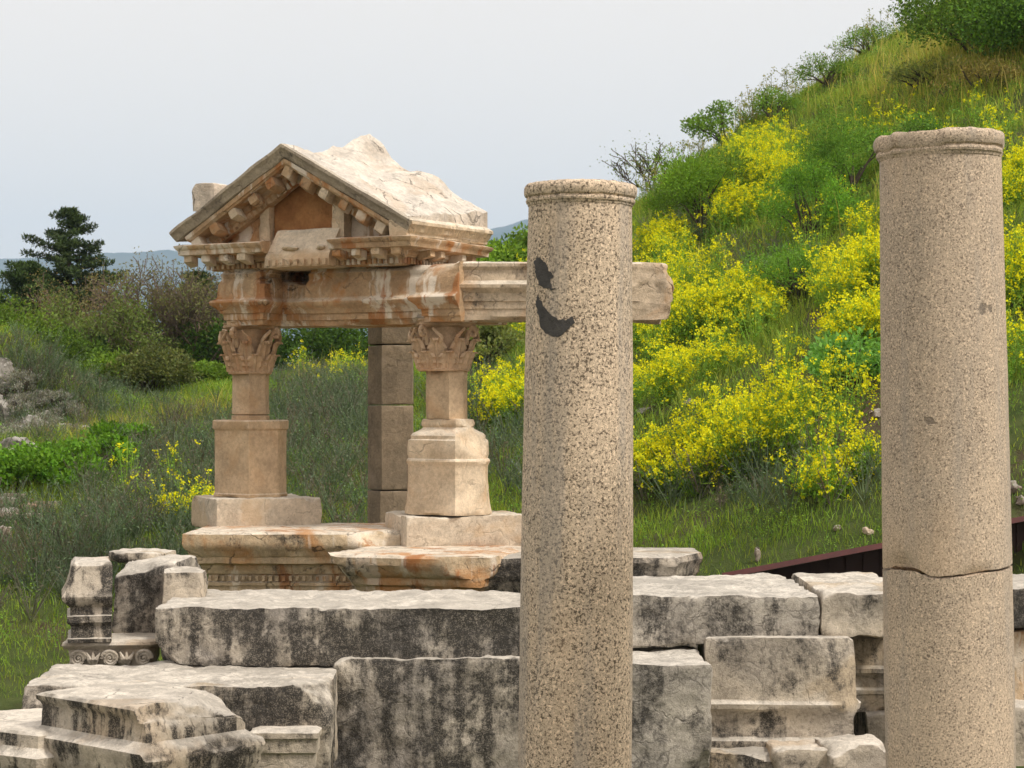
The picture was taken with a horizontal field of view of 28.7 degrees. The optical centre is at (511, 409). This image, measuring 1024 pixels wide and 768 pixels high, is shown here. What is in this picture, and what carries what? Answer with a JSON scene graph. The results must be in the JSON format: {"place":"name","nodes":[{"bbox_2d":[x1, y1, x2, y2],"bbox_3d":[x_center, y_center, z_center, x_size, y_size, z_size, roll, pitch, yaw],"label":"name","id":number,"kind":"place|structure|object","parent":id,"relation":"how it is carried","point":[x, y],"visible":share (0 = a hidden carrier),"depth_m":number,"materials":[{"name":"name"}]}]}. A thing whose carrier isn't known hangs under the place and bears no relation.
{"place":"outdoors","nodes":[
{"label":"outdoors","id":0,"kind":"place"},
{"bbox_2d":[0,219,527,363],"bbox_3d":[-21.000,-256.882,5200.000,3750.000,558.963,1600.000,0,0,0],"label":"mountains","id":1,"kind":"structure","parent":0,"point":[121,258],"depth_m":5096.31,"materials":[{"name":"stone"}]},
{"bbox_2d":[0,0,939,258],"label":"sky","id":2,"kind":"structure","parent":0,"point":[114,111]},
{"bbox_2d":[0,0,1023,767],"bbox_3d":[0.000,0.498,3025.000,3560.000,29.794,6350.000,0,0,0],"label":"ground","id":3,"kind":"structure","parent":0,"point":[42,666],"depth_m":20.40,"materials":[{"name":"plant"}]},
{"bbox_2d":[0,357,13,382],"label":"boulder","id":4,"kind":"object","parent":3,"relation":"on","point":[4,367],"visible":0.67,"depth_m":34.76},
{"bbox_2d":[0,394,16,421],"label":"boulder","id":5,"kind":"object","parent":3,"relation":"on","point":[4,407],"visible":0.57,"depth_m":33.59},
{"bbox_2d":[0,424,28,437],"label":"silver plant","id":6,"kind":"object","parent":3,"relation":"on","point":[10,429],"visible":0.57,"depth_m":32.52,"materials":[{"name":"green plant"}]},
{"bbox_2d":[0,436,36,448],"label":"boulder","id":7,"kind":"object","parent":3,"relation":"on","point":[14,439],"visible":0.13,"depth_m":30.68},
{"bbox_2d":[0,379,37,397],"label":"silver plant","id":8,"kind":"object","parent":3,"relation":"on","point":[17,386],"visible":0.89,"depth_m":34.45,"materials":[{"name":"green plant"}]},
{"bbox_2d":[0,367,43,386],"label":"silver plant","id":9,"kind":"object","parent":3,"relation":"on","point":[18,376],"visible":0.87,"depth_m":34.60,"materials":[{"name":"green plant"}]},
{"bbox_2d":[3,397,41,413],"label":"silver plant","id":10,"kind":"object","parent":3,"relation":"on","point":[27,405],"visible":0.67,"depth_m":33.85,"materials":[{"name":"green plant"}]},
{"bbox_2d":[2,418,48,437],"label":"silver plant","id":11,"kind":"object","parent":3,"relation":"on","point":[30,422],"visible":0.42,"depth_m":32.94,"materials":[{"name":"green plant"}]},
{"bbox_2d":[0,708,56,767],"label":"moulded block","id":12,"kind":"structure","parent":3,"relation":"on","point":[23,744],"depth_m":12.38,"materials":[{"name":"stone"}]},
{"bbox_2d":[4,389,55,409],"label":"silver plant","id":13,"kind":"object","parent":3,"relation":"on","point":[27,394],"visible":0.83,"depth_m":34.24,"materials":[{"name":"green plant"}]},
{"bbox_2d":[21,415,50,429],"bbox_3d":[-7.955,0.298,33.320,0.621,0.446,0.720,0,0,-40],"label":"boulder","id":14,"kind":"object","parent":3,"relation":"on","point":[28,418],"visible":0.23,"depth_m":33.24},
{"bbox_2d":[9,410,66,426],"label":"silver plant","id":15,"kind":"object","parent":3,"relation":"on","point":[39,414],"visible":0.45,"depth_m":33.43,"materials":[{"name":"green plant"}]},
{"bbox_2d":[0,259,78,324],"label":"conifer","id":16,"kind":"object","parent":3,"relation":"on","point":[19,281],"visible":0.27,"depth_m":57.70,"materials":[{"name":"green plant"}]},
{"bbox_2d":[0,290,81,360],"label":"leafy bush","id":17,"kind":"object","parent":3,"relation":"on","point":[14,317],"visible":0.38,"depth_m":44.89,"materials":[{"name":"green plant"}]},
{"bbox_2d":[1,278,90,342],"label":"leafy tree","id":18,"kind":"object","parent":3,"relation":"on","point":[55,308],"visible":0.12,"depth_m":52.86,"materials":[{"name":"green plant"}]},
{"bbox_2d":[29,389,72,406],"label":"silver plant","id":19,"kind":"object","parent":3,"relation":"on","point":[60,395],"visible":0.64,"depth_m":34.60,"materials":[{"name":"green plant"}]},
{"bbox_2d":[0,441,102,492],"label":"herb clump","id":20,"kind":"object","parent":3,"relation":"on","point":[18,463],"visible":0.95,"depth_m":27.51,"materials":[{"name":"green plant"}]},
{"bbox_2d":[41,398,85,419],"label":"silver plant","id":21,"kind":"object","parent":3,"relation":"on","point":[54,409],"visible":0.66,"depth_m":34.29,"materials":[{"name":"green plant"}]},
{"bbox_2d":[28,324,110,362],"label":"leafy bush","id":22,"kind":"object","parent":3,"relation":"on","point":[88,350],"visible":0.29,"depth_m":45.55,"materials":[{"name":"green plant"}]},
{"bbox_2d":[0,206,145,323],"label":"conifer","id":23,"kind":"object","parent":3,"relation":"on","point":[64,246],"visible":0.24,"depth_m":59.60,"materials":[{"name":"green plant"}]},
{"bbox_2d":[9,430,144,473],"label":"herb clump","id":24,"kind":"object","parent":3,"relation":"on","point":[78,444],"visible":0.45,"depth_m":28.88,"materials":[{"name":"green plant"}]},
{"bbox_2d":[16,261,167,343],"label":"bare tree","id":25,"kind":"object","parent":3,"relation":"on","point":[48,296],"visible":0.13,"depth_m":56.11,"materials":[{"name":"green plant"}]},
{"bbox_2d":[80,332,131,358],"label":"leafy bush","id":26,"kind":"object","parent":3,"relation":"on","point":[103,340],"visible":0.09,"depth_m":51.81,"materials":[{"name":"green plant"}]},
{"bbox_2d":[72,347,158,385],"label":"leafy bush","id":27,"kind":"object","parent":3,"relation":"on","point":[98,361],"visible":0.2,"depth_m":41.51,"materials":[{"name":"green plant"}]},
{"bbox_2d":[51,270,191,356],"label":"leafy tree","id":28,"kind":"object","parent":3,"relation":"on","point":[121,321],"visible":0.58,"depth_m":51.37,"materials":[{"name":"green plant"}]},
{"bbox_2d":[83,418,159,443],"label":"herb clump","id":29,"kind":"object","parent":3,"relation":"on","point":[103,426],"visible":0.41,"depth_m":30.75,"materials":[{"name":"green plant"}]},
{"bbox_2d":[76,244,223,360],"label":"bare tree","id":30,"kind":"object","parent":3,"relation":"on","point":[137,285],"visible":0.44,"depth_m":54.10,"materials":[{"name":"brown plant"}]},
{"bbox_2d":[36,680,264,767],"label":"moulded block","id":31,"kind":"structure","parent":3,"relation":"on","point":[139,724],"depth_m":12.12,"materials":[{"name":"stone"}]},
{"bbox_2d":[102,342,203,392],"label":"leafy bush","id":32,"kind":"object","parent":3,"relation":"on","point":[172,367],"visible":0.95,"depth_m":41.16,"materials":[{"name":"green plant"}]},
{"bbox_2d":[109,256,225,360],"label":"bare tree","id":33,"kind":"object","parent":3,"relation":"on","point":[194,297],"visible":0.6,"depth_m":53.05,"materials":[{"name":"brown plant"}]},
{"bbox_2d":[22,660,337,767],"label":"marble block","id":34,"kind":"structure","parent":3,"relation":"on","point":[253,696],"depth_m":13.43,"materials":[{"name":"stone"}]},
{"bbox_2d":[62,632,159,665],"bbox_3d":[-3.027,1.833,15.274,0.742,0.208,0.647,0,0,-6],"label":"ionic capital","id":35,"kind":"object","parent":34,"relation":"on","point":[130,649],"visible":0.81,"depth_m":14.99,"materials":[{"name":"stone"}]},
{"bbox_2d":[61,556,112,642],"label":"moulded block","id":36,"kind":"structure","parent":35,"relation":"on","point":[86,592],"depth_m":14.91,"materials":[{"name":"stone"}]},
{"bbox_2d":[112,554,200,632],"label":"marble block","id":37,"kind":"structure","parent":35,"relation":"on","point":[138,585],"depth_m":15.57,"materials":[{"name":"stone"}]},
{"bbox_2d":[108,548,175,562],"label":"marble block","id":38,"kind":"structure","parent":37,"relation":"on","point":[124,555],"depth_m":16.04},
{"bbox_2d":[145,479,214,525],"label":"mustard bush","id":39,"kind":"object","parent":3,"relation":"on","point":[175,494],"visible":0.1,"depth_m":25.00,"materials":[{"name":"yellow plant"}]},
{"bbox_2d":[152,291,224,363],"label":"bare tree","id":40,"kind":"object","parent":3,"relation":"on","point":[200,331],"visible":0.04,"depth_m":55.37,"materials":[{"name":"brown plant"}]},
{"bbox_2d":[158,269,224,362],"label":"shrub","id":41,"kind":"object","parent":3,"relation":"on","point":[202,276],"visible":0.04,"depth_m":57.76,"materials":[{"name":"green plant"}]},
{"bbox_2d":[166,358,231,383],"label":"leafy bush","id":42,"kind":"object","parent":3,"relation":"on","point":[211,369],"visible":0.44,"depth_m":42.51,"materials":[{"name":"green plant"}]},
{"bbox_2d":[174,317,297,368],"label":"dark shrub","id":43,"kind":"object","parent":3,"relation":"on","point":[213,335],"visible":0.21,"depth_m":53.11,"materials":[{"name":"green plant"}]},
{"bbox_2d":[250,725,321,767],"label":"moulded block","id":44,"kind":"structure","parent":3,"relation":"on","point":[291,746],"depth_m":13.13,"materials":[{"name":"stone"}]},
{"bbox_2d":[272,327,366,373],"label":"dark shrub","id":45,"kind":"object","parent":3,"relation":"on","point":[324,338],"visible":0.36,"depth_m":53.14,"materials":[{"name":"green plant"}]},
{"bbox_2d":[275,327,367,369],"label":"dark shrub","id":46,"kind":"object","parent":3,"relation":"on","point":[342,335],"visible":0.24,"depth_m":54.08,"materials":[{"name":"green plant"}]},
{"bbox_2d":[333,328,374,363],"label":"dark shrub","id":47,"kind":"object","parent":3,"relation":"on","point":[363,343],"visible":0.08,"depth_m":53.27,"materials":[{"name":"green plant"}]},
{"bbox_2d":[332,655,519,767],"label":"marble block","id":48,"kind":"structure","parent":3,"relation":"on","point":[432,712],"depth_m":14.26,"materials":[{"name":"stone"}]},
{"bbox_2d":[155,589,519,667],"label":"marble block","id":49,"kind":"structure","parent":48,"relation":"on","point":[267,628],"depth_m":14.31,"materials":[{"name":"stone"}]},
{"bbox_2d":[162,566,207,603],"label":"marble block","id":50,"kind":"structure","parent":49,"relation":"on","point":[184,581],"depth_m":15.16,"materials":[{"name":"stone"}]},
{"bbox_2d":[328,545,520,591],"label":"cornice block","id":51,"kind":"structure","parent":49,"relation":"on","point":[401,567],"depth_m":17.48,"materials":[{"name":"beige stone"}]},
{"bbox_2d":[0,177,881,622],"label":"scrub","id":52,"kind":"object","parent":3,"relation":"on","point":[330,401],"visible":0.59,"depth_m":27.04,"materials":[{"name":"green plant"}]},
{"bbox_2d":[468,356,523,431],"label":"mustard bush","id":53,"kind":"object","parent":3,"relation":"on","point":[495,387],"visible":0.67,"depth_m":29.72,"materials":[{"name":"yellow plant"}]},
{"bbox_2d":[467,322,524,368],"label":"green shrub","id":54,"kind":"object","parent":3,"relation":"on","point":[508,335],"visible":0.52,"depth_m":33.84,"materials":[{"name":"green plant"}]},
{"bbox_2d":[476,237,526,261],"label":"green shrub","id":55,"kind":"object","parent":3,"relation":"on","point":[493,256],"visible":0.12,"depth_m":42.04,"materials":[{"name":"green plant"}]},
{"bbox_2d":[486,221,527,261],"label":"green shrub","id":56,"kind":"object","parent":3,"relation":"on","point":[521,237],"visible":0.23,"depth_m":42.70,"materials":[{"name":"green plant"}]},
{"bbox_2d":[104,78,1023,530],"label":"mustard","id":57,"kind":"object","parent":3,"relation":"on","point":[1014,369],"depth_m":27.18,"materials":[{"name":"plant"}]},
{"bbox_2d":[206,4,1023,413],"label":"tall grass","id":58,"kind":"structure","parent":3,"relation":"on","point":[908,54],"depth_m":39.26,"materials":[{"name":"plant"}]},
{"bbox_2d":[590,130,684,192],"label":"bare shrub","id":59,"kind":"object","parent":3,"relation":"on","point":[638,165],"visible":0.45,"depth_m":44.30,"materials":[{"name":"grey plant"}]},
{"bbox_2d":[633,421,678,494],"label":"mustard bush","id":60,"kind":"object","parent":3,"relation":"on","point":[644,450],"visible":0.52,"depth_m":23.59,"materials":[{"name":"yellow plant"}]},
{"bbox_2d":[632,207,693,261],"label":"mustard bush","id":61,"kind":"object","parent":3,"relation":"on","point":[668,226],"visible":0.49,"depth_m":35.96,"materials":[{"name":"yellow plant"}]},
{"bbox_2d":[633,642,697,649],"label":"footing block","id":62,"kind":"structure","parent":3,"relation":"on","point":[694,645],"depth_m":17.70,"materials":[{"name":"stone"}]},
{"bbox_2d":[484,547,702,592],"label":"cornice block","id":63,"kind":"structure","parent":62,"relation":"on","point":[660,562],"depth_m":17.47,"materials":[{"name":"stone"}]},
{"bbox_2d":[632,646,712,767],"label":"marble block","id":64,"kind":"structure","parent":3,"relation":"on","point":[671,711],"depth_m":13.97,"materials":[{"name":"stone"}]},
{"bbox_2d":[633,263,751,364],"bbox_3d":[2.713,-1.383,29.443,2.158,1.595,1.729,0,0,0],"label":"mustard bush","id":65,"kind":"object","parent":3,"relation":"on","point":[688,301],"visible":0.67,"depth_m":29.21,"materials":[{"name":"yellow plant"}]},
{"bbox_2d":[640,144,781,231],"bbox_3d":[3.682,-4.038,36.617,2.677,1.691,2.538,0,0,0],"label":"round shrub","id":66,"kind":"object","parent":3,"relation":"on","point":[687,176],"visible":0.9,"depth_m":36.28,"materials":[{"name":"green plant"}]},
{"bbox_2d":[633,409,788,494],"bbox_3d":[2.193,0.435,23.057,2.027,1.209,1.739,0,0,16],"label":"mustard bush","id":67,"kind":"object","parent":3,"relation":"on","point":[706,447],"visible":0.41,"depth_m":22.72,"materials":[{"name":"yellow plant"}]},
{"bbox_2d":[680,99,760,142],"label":"sprig shrub","id":68,"kind":"object","parent":3,"relation":"on","point":[709,127],"visible":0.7,"depth_m":45.98,"materials":[{"name":"green plant"}]},
{"bbox_2d":[697,167,781,242],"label":"mustard bush","id":69,"kind":"object","parent":3,"relation":"on","point":[726,214],"visible":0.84,"depth_m":35.39,"materials":[{"name":"yellow plant"}]},
{"bbox_2d":[709,746,773,767],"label":"rubble stone","id":70,"kind":"object","parent":3,"relation":"on","point":[749,757],"visible":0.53,"depth_m":14.32,"materials":[{"name":"stone"}]},
{"bbox_2d":[698,633,860,747],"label":"moulded block","id":71,"kind":"structure","parent":70,"relation":"on","point":[764,689],"depth_m":14.57,"materials":[{"name":"stone"}]},
{"bbox_2d":[633,573,819,646],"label":"marble block","id":72,"kind":"structure","parent":71,"relation":"on","point":[682,609],"depth_m":14.72,"materials":[{"name":"stone"}]},
{"bbox_2d":[791,571,882,637],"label":"marble block","id":73,"kind":"structure","parent":71,"relation":"on","point":[850,604],"depth_m":14.75,"materials":[{"name":"stone"}]},
{"bbox_2d":[701,260,791,335],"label":"mustard bush","id":74,"kind":"object","parent":3,"relation":"on","point":[737,283],"visible":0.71,"depth_m":28.64,"materials":[{"name":"yellow plant"}]},
{"bbox_2d":[621,3,915,198],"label":"weeds","id":75,"kind":"object","parent":3,"relation":"on","point":[746,105],"visible":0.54,"depth_m":46.68,"materials":[{"name":"green plant"}]},
{"bbox_2d":[751,84,801,121],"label":"hill bush","id":76,"kind":"object","parent":3,"relation":"on","point":[782,97],"visible":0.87,"depth_m":44.64,"materials":[{"name":"green plant"}]},
{"bbox_2d":[732,132,824,201],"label":"mustard bush","id":77,"kind":"object","parent":3,"relation":"on","point":[781,161],"visible":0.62,"depth_m":36.30,"materials":[{"name":"yellow plant"}]},
{"bbox_2d":[733,239,838,301],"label":"fennel bush","id":78,"kind":"object","parent":3,"relation":"on","point":[800,260],"visible":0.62,"depth_m":28.84,"materials":[{"name":"green plant"}]},
{"bbox_2d":[699,335,880,480],"bbox_3d":[3.128,-0.020,22.604,2.178,1.664,1.752,0,0,29],"label":"mustard bush","id":79,"kind":"object","parent":3,"relation":"on","point":[788,410],"visible":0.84,"depth_m":22.41,"materials":[{"name":"yellow plant"}]},
{"bbox_2d":[766,739,827,767],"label":"rubble stone","id":80,"kind":"object","parent":3,"relation":"on","point":[806,753],"visible":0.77,"depth_m":14.18,"materials":[{"name":"stone"}]},
{"bbox_2d":[755,155,875,241],"bbox_3d":[4.745,-3.304,31.589,2.087,1.500,1.567,0,0,24],"label":"fennel bush","id":81,"kind":"object","parent":3,"relation":"on","point":[794,185],"visible":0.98,"depth_m":31.52,"materials":[{"name":"green plant"}]},
{"bbox_2d":[789,50,859,88],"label":"hill bush","id":82,"kind":"object","parent":3,"relation":"on","point":[835,66],"visible":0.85,"depth_m":45.51,"materials":[{"name":"green plant"}]},
{"bbox_2d":[769,417,881,504],"bbox_3d":[3.296,0.566,20.513,1.085,1.000,1.532,0,0,-31],"label":"mustard bush","id":83,"kind":"object","parent":3,"relation":"on","point":[810,482],"visible":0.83,"depth_m":20.36,"materials":[{"name":"yellow plant"}]},
{"bbox_2d":[794,211,879,316],"bbox_3d":[4.597,-1.945,26.675,1.904,1.531,1.512,0,0,-27],"label":"mustard bush","id":84,"kind":"object","parent":3,"relation":"on","point":[843,273],"visible":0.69,"depth_m":26.47,"materials":[{"name":"yellow plant"}]},
{"bbox_2d":[785,107,893,197],"bbox_3d":[5.534,-4.250,33.413,1.914,1.590,1.890,0,0,0],"label":"fennel bush","id":85,"kind":"object","parent":3,"relation":"on","point":[825,152],"visible":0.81,"depth_m":33.17,"materials":[{"name":"green plant"}]},
{"bbox_2d":[801,325,880,389],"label":"fennel bush","id":86,"kind":"object","parent":3,"relation":"on","point":[817,353],"visible":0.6,"depth_m":23.32,"materials":[{"name":"green plant"}]},
{"bbox_2d":[810,272,880,348],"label":"mustard bush","id":87,"kind":"object","parent":3,"relation":"on","point":[867,313],"visible":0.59,"depth_m":24.61,"materials":[{"name":"yellow plant"}]},
{"bbox_2d":[815,734,885,767],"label":"rubble stone","id":88,"kind":"object","parent":3,"relation":"on","point":[856,751],"visible":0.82,"depth_m":14.12,"materials":[{"name":"stone"}]},
{"bbox_2d":[828,21,895,55],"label":"hill bush","id":89,"kind":"object","parent":3,"relation":"on","point":[848,42],"visible":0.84,"depth_m":50.49,"materials":[{"name":"green plant"}]},
{"bbox_2d":[853,710,884,746],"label":"marble block","id":90,"kind":"structure","parent":3,"relation":"on","point":[870,722],"depth_m":15.42,"materials":[{"name":"stone"}]},
{"bbox_2d":[851,636,884,711],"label":"moulded block","id":91,"kind":"structure","parent":90,"relation":"on","point":[869,656],"depth_m":15.50,"materials":[{"name":"stone"}]},
{"bbox_2d":[722,516,1023,578],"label":"metal shelter","id":92,"kind":"object","parent":3,"relation":"on","point":[868,558],"visible":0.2,"depth_m":18.04,"materials":[{"name":"red paint"}]},
{"bbox_2d":[850,110,955,158],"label":"hill bush","id":93,"kind":"object","parent":3,"relation":"on","point":[922,126],"visible":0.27,"depth_m":33.67,"materials":[{"name":"green plant"}]},
{"bbox_2d":[882,54,971,90],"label":"hill bush","id":94,"kind":"object","parent":3,"relation":"on","point":[900,76],"visible":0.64,"depth_m":38.78,"materials":[{"name":"green plant"}]},
{"bbox_2d":[887,0,1023,55],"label":"hilltop bush","id":95,"kind":"object","parent":3,"relation":"on","point":[942,11],"visible":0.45,"depth_m":38.20,"materials":[{"name":"green plant"}]},
{"bbox_2d":[925,52,1023,95],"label":"hill bush","id":96,"kind":"object","parent":3,"relation":"on","point":[989,68],"visible":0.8,"depth_m":36.10,"materials":[{"name":"green plant"}]},
{"bbox_2d":[949,0,1023,56],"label":"hilltop bush","id":97,"kind":"object","parent":3,"relation":"on","point":[991,9],"visible":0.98,"depth_m":36.49,"materials":[{"name":"green plant"}]},
{"bbox_2d":[1002,135,1023,212],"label":"mustard bush","id":98,"kind":"object","parent":3,"relation":"on","point":[1015,163],"visible":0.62,"depth_m":28.25,"materials":[{"name":"yellow plant"}]},
{"bbox_2d":[1004,213,1023,317],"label":"mustard bush","id":99,"kind":"object","parent":3,"relation":"on","point":[1014,286],"visible":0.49,"depth_m":23.39,"materials":[{"name":"yellow plant"}]},
{"bbox_2d":[1010,480,1021,493],"bbox_3d":[4.752,0.741,18.947,0.133,0.150,0.134,0,0,-34],"label":"fieldstone","id":100,"kind":"object","parent":3,"relation":"on","point":[1015,487],"visible":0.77,"depth_m":18.90,"materials":[{"name":"stone"}]},
{"bbox_2d":[1015,699,1023,765],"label":"marble block","id":101,"kind":"structure","parent":3,"relation":"on","point":[1019,711],"depth_m":14.60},
{"bbox_2d":[1014,628,1023,699],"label":"marble block","id":102,"kind":"structure","parent":101,"relation":"on","point":[1019,658],"depth_m":15.01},
{"bbox_2d":[1012,574,1023,627],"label":"marble block","id":103,"kind":"structure","parent":102,"relation":"on","point":[1018,597],"depth_m":14.90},
{"bbox_3d":[-2.029,2.251,19.300,1.710,0.763,1.229,0,0,0],"label":"footing block","id":104,"kind":"object","parent":3,"relation":"on","visible":0},
{"bbox_2d":[182,523,400,590],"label":"cornice block","id":105,"kind":"structure","parent":104,"relation":"on","point":[261,557],"depth_m":18.64,"materials":[{"name":"beige stone"}]},
{"bbox_2d":[169,134,673,546],"bbox_3d":[-0.926,-0.748,19.817,5.479,4.157,2.538,0,0,27],"label":"ruined shrine","id":106,"kind":"object","parent":105,"relation":"on","point":[376,240],"visible":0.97,"depth_m":19.28,"materials":[{"name":"stone"}]},
{"bbox_2d":[518,179,636,767],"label":"granite column","id":107,"kind":"structure","parent":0,"point":[576,649],"depth_m":10.54,"materials":[{"name":"stone"}]},
{"bbox_2d":[873,127,1015,767],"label":"granite column","id":108,"kind":"structure","parent":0,"point":[949,659],"depth_m":9.24,"materials":[{"name":"stone"}]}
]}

